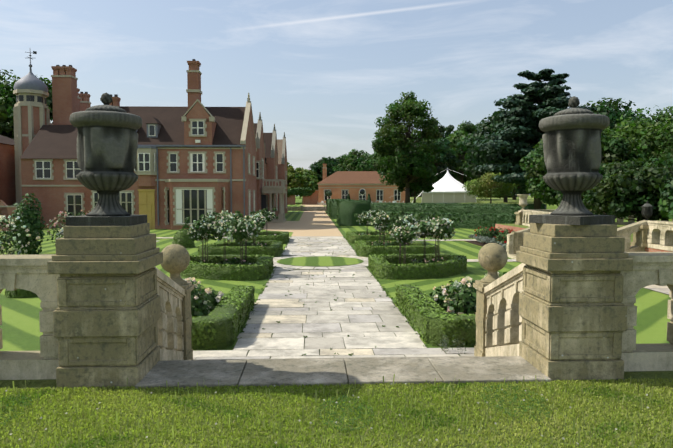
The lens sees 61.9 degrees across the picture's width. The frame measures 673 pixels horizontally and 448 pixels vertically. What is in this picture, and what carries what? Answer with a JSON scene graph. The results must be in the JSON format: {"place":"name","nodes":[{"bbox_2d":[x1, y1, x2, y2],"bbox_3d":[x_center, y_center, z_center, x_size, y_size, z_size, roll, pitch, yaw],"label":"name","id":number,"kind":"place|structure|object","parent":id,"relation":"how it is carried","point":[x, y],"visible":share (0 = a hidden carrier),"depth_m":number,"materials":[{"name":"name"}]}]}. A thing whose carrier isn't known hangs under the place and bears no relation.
{"place":"outdoors","nodes":[
{"label":"outdoors","id":0,"kind":"place"},
{"bbox_2d":[261,205,342,235],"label":"gravel path","id":1,"kind":"structure","parent":0,"point":[314,223],"depth_m":50.97,"materials":[{"name":"beige gravel"}]},
{"bbox_2d":[287,187,371,202],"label":"shrubs","id":2,"kind":"object","parent":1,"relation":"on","point":[306,191],"visible":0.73,"depth_m":125.82,"materials":[{"name":"plant"}]},
{"bbox_2d":[0,374,672,447],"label":"lawn grass","id":3,"kind":"structure","parent":0,"point":[519,388],"depth_m":4.71,"materials":[{"name":"green plant"}]},
{"bbox_2d":[0,196,672,447],"bbox_3d":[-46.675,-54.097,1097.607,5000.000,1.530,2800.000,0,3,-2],"label":"ground","id":4,"kind":"structure","parent":0,"point":[20,326],"depth_m":5.42,"materials":[{"name":"plant"}]},
{"bbox_2d":[0,69,50,137],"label":"tree","id":5,"kind":"object","parent":4,"relation":"on","point":[3,87],"visible":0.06,"depth_m":91.17,"materials":[{"name":"green plant"}]},
{"bbox_2d":[0,76,52,138],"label":"tree","id":6,"kind":"object","parent":4,"relation":"on","point":[6,113],"visible":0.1,"depth_m":85.76,"materials":[{"name":"green plant"}]},
{"bbox_2d":[5,230,194,297],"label":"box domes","id":7,"kind":"structure","parent":4,"relation":"on","point":[21,294],"depth_m":30.13,"materials":[{"name":"green plant"}]},
{"bbox_2d":[0,51,286,230],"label":"manor house","id":8,"kind":"structure","parent":4,"relation":"on","point":[195,159],"depth_m":48.65,"materials":[{"name":"brick"}]},
{"bbox_2d":[4,229,475,349],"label":"box hedges","id":9,"kind":"object","parent":4,"relation":"on","point":[221,324],"visible":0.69,"depth_m":18.80,"materials":[{"name":"green plant"}]},
{"bbox_2d":[0,193,514,353],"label":"rose bushes","id":10,"kind":"object","parent":4,"relation":"on","point":[457,298],"visible":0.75,"depth_m":20.90,"materials":[{"name":"green plant"}]},
{"bbox_2d":[287,166,305,194],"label":"tree","id":11,"kind":"object","parent":4,"relation":"on","point":[294,179],"visible":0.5,"depth_m":135.21,"materials":[{"name":"green plant"}]},
{"bbox_2d":[287,190,317,204],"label":"garden wall","id":12,"kind":"structure","parent":4,"relation":"on","point":[312,199],"depth_m":126.64,"materials":[{"name":"brick"}]},
{"bbox_2d":[287,205,325,210],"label":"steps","id":13,"kind":"structure","parent":4,"relation":"on","point":[301,208],"depth_m":102.33,"materials":[{"name":"stone"}]},
{"bbox_2d":[295,167,317,178],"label":"tree","id":14,"kind":"object","parent":4,"relation":"on","point":[302,172],"visible":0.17,"depth_m":157.12,"materials":[{"name":"green plant"}]},
{"bbox_2d":[304,175,319,189],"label":"tree","id":15,"kind":"object","parent":4,"relation":"on","point":[311,181],"visible":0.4,"depth_m":147.42,"materials":[{"name":"green plant"}]},
{"bbox_2d":[309,162,332,174],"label":"tree","id":16,"kind":"object","parent":4,"relation":"on","point":[312,165],"depth_m":173.41,"materials":[{"name":"green plant"}]},
{"bbox_2d":[311,157,335,180],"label":"tree","id":17,"kind":"object","parent":4,"relation":"on","point":[318,169],"visible":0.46,"depth_m":157.72,"materials":[{"name":"green plant"}]},
{"bbox_2d":[161,243,507,359],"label":"stair newels","id":18,"kind":"object","parent":4,"relation":"on","point":[492,258],"visible":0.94,"depth_m":9.38,"materials":[{"name":"beige stone"}]},
{"bbox_2d":[328,157,342,168],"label":"tree","id":19,"kind":"object","parent":4,"relation":"on","point":[334,162],"visible":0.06,"depth_m":177.80,"materials":[{"name":"green plant"}]},
{"bbox_2d":[0,252,672,379],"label":"stone balustrades","id":20,"kind":"object","parent":4,"relation":"on","point":[503,330],"visible":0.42,"depth_m":5.87,"materials":[{"name":"beige stone"}]},
{"bbox_2d":[47,223,632,387],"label":"gate piers","id":21,"kind":"structure","parent":4,"relation":"on","point":[572,312],"depth_m":5.55,"materials":[{"name":"stone"}]},
{"bbox_2d":[66,93,146,225],"bbox_3d":[-2.318,-0.661,5.677,0.681,1.328,0.681,0,3,-2],"label":"urn","id":22,"kind":"object","parent":21,"relation":"on","point":[107,143],"visible":1,"depth_m":5.46,"materials":[{"name":"grey stone"}]},
{"bbox_2d":[529,96,614,224],"bbox_3d":[2.478,-0.671,5.882,0.681,1.328,0.681,-3,4,-41],"label":"urn","id":23,"kind":"object","parent":21,"relation":"on","point":[571,136],"visible":1,"depth_m":5.68,"materials":[{"name":"grey stone"}]},
{"bbox_2d":[135,356,550,388],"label":"stair steps","id":24,"kind":"structure","parent":4,"relation":"on","point":[314,371],"depth_m":5.77,"materials":[{"name":"grey stone"}]},
{"bbox_2d":[335,149,370,167],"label":"tree","id":25,"kind":"object","parent":4,"relation":"on","point":[342,158],"visible":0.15,"depth_m":188.12,"materials":[{"name":"green plant"}]},
{"bbox_2d":[332,154,374,171],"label":"tree","id":26,"kind":"object","parent":4,"relation":"on","point":[355,163],"visible":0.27,"depth_m":167.68,"materials":[{"name":"green plant"}]},
{"bbox_2d":[317,163,404,204],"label":"brick outbuilding","id":27,"kind":"structure","parent":4,"relation":"on","point":[358,185],"depth_m":124.49,"materials":[{"name":"brick"}]},
{"bbox_2d":[366,144,396,170],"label":"tree","id":28,"kind":"object","parent":4,"relation":"on","point":[371,160],"visible":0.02,"depth_m":173.12,"materials":[{"name":"green plant"}]},
{"bbox_2d":[371,91,443,202],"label":"tree","id":29,"kind":"object","parent":4,"relation":"on","point":[403,139],"visible":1,"depth_m":92.89,"materials":[{"name":"green plant"}]},
{"bbox_2d":[394,163,437,202],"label":"tree","id":30,"kind":"object","parent":4,"relation":"on","point":[424,185],"visible":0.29,"depth_m":97.87,"materials":[{"name":"green plant"}]},
{"bbox_2d":[413,130,446,153],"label":"tree","id":31,"kind":"object","parent":4,"relation":"on","point":[445,133],"visible":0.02,"depth_m":165.00,"materials":[{"name":"green plant"}]},
{"bbox_2d":[326,199,546,228],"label":"yew hedges","id":32,"kind":"object","parent":4,"relation":"on","point":[470,215],"visible":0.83,"depth_m":53.90,"materials":[{"name":"green plant"}]},
{"bbox_2d":[410,138,462,184],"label":"tree","id":33,"kind":"object","parent":4,"relation":"on","point":[449,157],"visible":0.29,"depth_m":137.75,"materials":[{"name":"green plant"}]},
{"bbox_2d":[296,180,583,197],"bbox_3d":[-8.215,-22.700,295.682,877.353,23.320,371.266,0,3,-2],"label":"tree belt","id":34,"kind":"object","parent":4,"relation":"on","point":[418,193],"depth_m":350.01,"materials":[{"name":"green plant"}]},
{"bbox_2d":[438,125,444,137],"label":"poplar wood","id":35,"kind":"object","parent":4,"relation":"on","point":[441,129],"visible":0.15,"depth_m":202.28,"materials":[{"name":"green plant"}]},
{"bbox_2d":[444,124,453,138],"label":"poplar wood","id":36,"kind":"object","parent":4,"relation":"on","point":[449,129],"visible":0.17,"depth_m":198.38,"materials":[{"name":"green plant"}]},
{"bbox_2d":[447,121,477,182],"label":"tree","id":37,"kind":"object","parent":4,"relation":"on","point":[463,128],"visible":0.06,"depth_m":167.92,"materials":[{"name":"green plant"}]},
{"bbox_2d":[411,169,515,202],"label":"marquee","id":38,"kind":"object","parent":4,"relation":"on","point":[448,188],"visible":0.79,"depth_m":112.74,"materials":[{"name":"white fabric"}]},
{"bbox_2d":[445,133,486,183],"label":"tree","id":39,"kind":"object","parent":4,"relation":"on","point":[454,140],"visible":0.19,"depth_m":148.92,"materials":[{"name":"green plant"}]},
{"bbox_2d":[465,241,505,311],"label":"bed soil","id":40,"kind":"structure","parent":4,"relation":"on","point":[478,243],"depth_m":32.78,"materials":[{"name":"brown soil"}]},
{"bbox_2d":[462,172,518,202],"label":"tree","id":41,"kind":"object","parent":4,"relation":"on","point":[485,186],"visible":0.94,"depth_m":85.35,"materials":[{"name":"green plant"}]},
{"bbox_2d":[455,108,533,201],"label":"tree","id":42,"kind":"object","parent":4,"relation":"on","point":[475,158],"visible":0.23,"depth_m":108.97,"materials":[{"name":"green plant"}]},
{"bbox_2d":[472,69,596,208],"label":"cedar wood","id":43,"kind":"object","parent":4,"relation":"on","point":[523,116],"visible":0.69,"depth_m":70.22,"materials":[{"name":"green plant"}]},
{"bbox_2d":[511,212,648,253],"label":"pedestals","id":44,"kind":"object","parent":4,"relation":"on","point":[640,238],"visible":0.27,"depth_m":20.50,"materials":[{"name":"stone"}]},
{"bbox_2d":[517,194,529,211],"bbox_3d":[11.732,-1.311,35.240,0.782,1.104,0.782,0,3,-2],"label":"urn","id":45,"kind":"object","parent":44,"relation":"on","point":[523,203],"visible":0.85,"depth_m":35.03,"materials":[{"name":"stone"}]},
{"bbox_2d":[641,201,652,220],"bbox_3d":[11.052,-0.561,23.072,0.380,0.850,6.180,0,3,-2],"label":"urn","id":46,"kind":"object","parent":44,"relation":"on","point":[647,210],"visible":0.52,"depth_m":20.06,"materials":[{"name":"grey stone"}]},
{"bbox_2d":[519,129,647,205],"bbox_3d":[19.745,-4.246,44.546,9.191,8.015,9.117,0,3,-2],"label":"tree","id":47,"kind":"object","parent":4,"relation":"on","point":[535,165],"visible":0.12,"depth_m":43.87,"materials":[{"name":"green plant"}]},
{"bbox_2d":[506,209,672,258],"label":"balustrade","id":48,"kind":"object","parent":4,"relation":"on","point":[660,235],"visible":0.31,"depth_m":20.03,"materials":[{"name":"stone"}]},
{"bbox_2d":[551,161,642,208],"bbox_3d":[17.834,-2.029,37.450,6.526,4.311,5.908,-1,3,-26],"label":"shrub","id":49,"kind":"object","parent":4,"relation":"on","point":[602,171],"visible":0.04,"depth_m":37.05,"materials":[{"name":"green plant"}]},
{"bbox_2d":[580,97,646,129],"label":"tree","id":50,"kind":"object","parent":4,"relation":"on","point":[607,110],"visible":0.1,"depth_m":83.16,"materials":[{"name":"green plant"}]},
{"bbox_2d":[582,157,672,221],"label":"shrub","id":51,"kind":"object","parent":4,"relation":"on","point":[611,193],"visible":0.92,"depth_m":29.38,"materials":[{"name":"green plant"}]},
{"bbox_2d":[601,105,672,165],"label":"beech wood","id":52,"kind":"object","parent":4,"relation":"on","point":[649,136],"visible":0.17,"depth_m":44.22,"materials":[{"name":"green plant"}]},
{"bbox_2d":[647,145,672,167],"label":"tree","id":53,"kind":"object","parent":4,"relation":"on","point":[664,158],"visible":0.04,"depth_m":40.81,"materials":[{"name":"green plant"}]},
{"bbox_2d":[658,180,672,218],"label":"shrub","id":54,"kind":"object","parent":4,"relation":"on","point":[666,211],"visible":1,"depth_m":23.95,"materials":[{"name":"green plant"}]},
{"bbox_2d":[660,146,672,170],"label":"tree","id":55,"kind":"object","parent":4,"relation":"on","point":[669,158],"visible":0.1,"depth_m":34.99,"materials":[{"name":"green plant"}]},
{"bbox_2d":[0,0,672,195],"label":"sky","id":56,"kind":"structure","parent":0,"point":[322,72],"materials":[{"name":"blue"}]},
{"bbox_2d":[156,236,670,359],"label":"flagstone path","id":57,"kind":"structure","parent":0,"point":[258,341],"depth_m":12.97,"materials":[{"name":"grey stone"}]},
{"bbox_2d":[277,256,363,265],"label":"circular lawn","id":58,"kind":"structure","parent":57,"relation":"on","point":[319,261],"depth_m":23.83,"materials":[{"name":"green plant"}]},
{"bbox_2d":[238,236,427,355],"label":"paving joints","id":59,"kind":"object","parent":57,"relation":"on","point":[262,289],"visible":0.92,"depth_m":15.89,"materials":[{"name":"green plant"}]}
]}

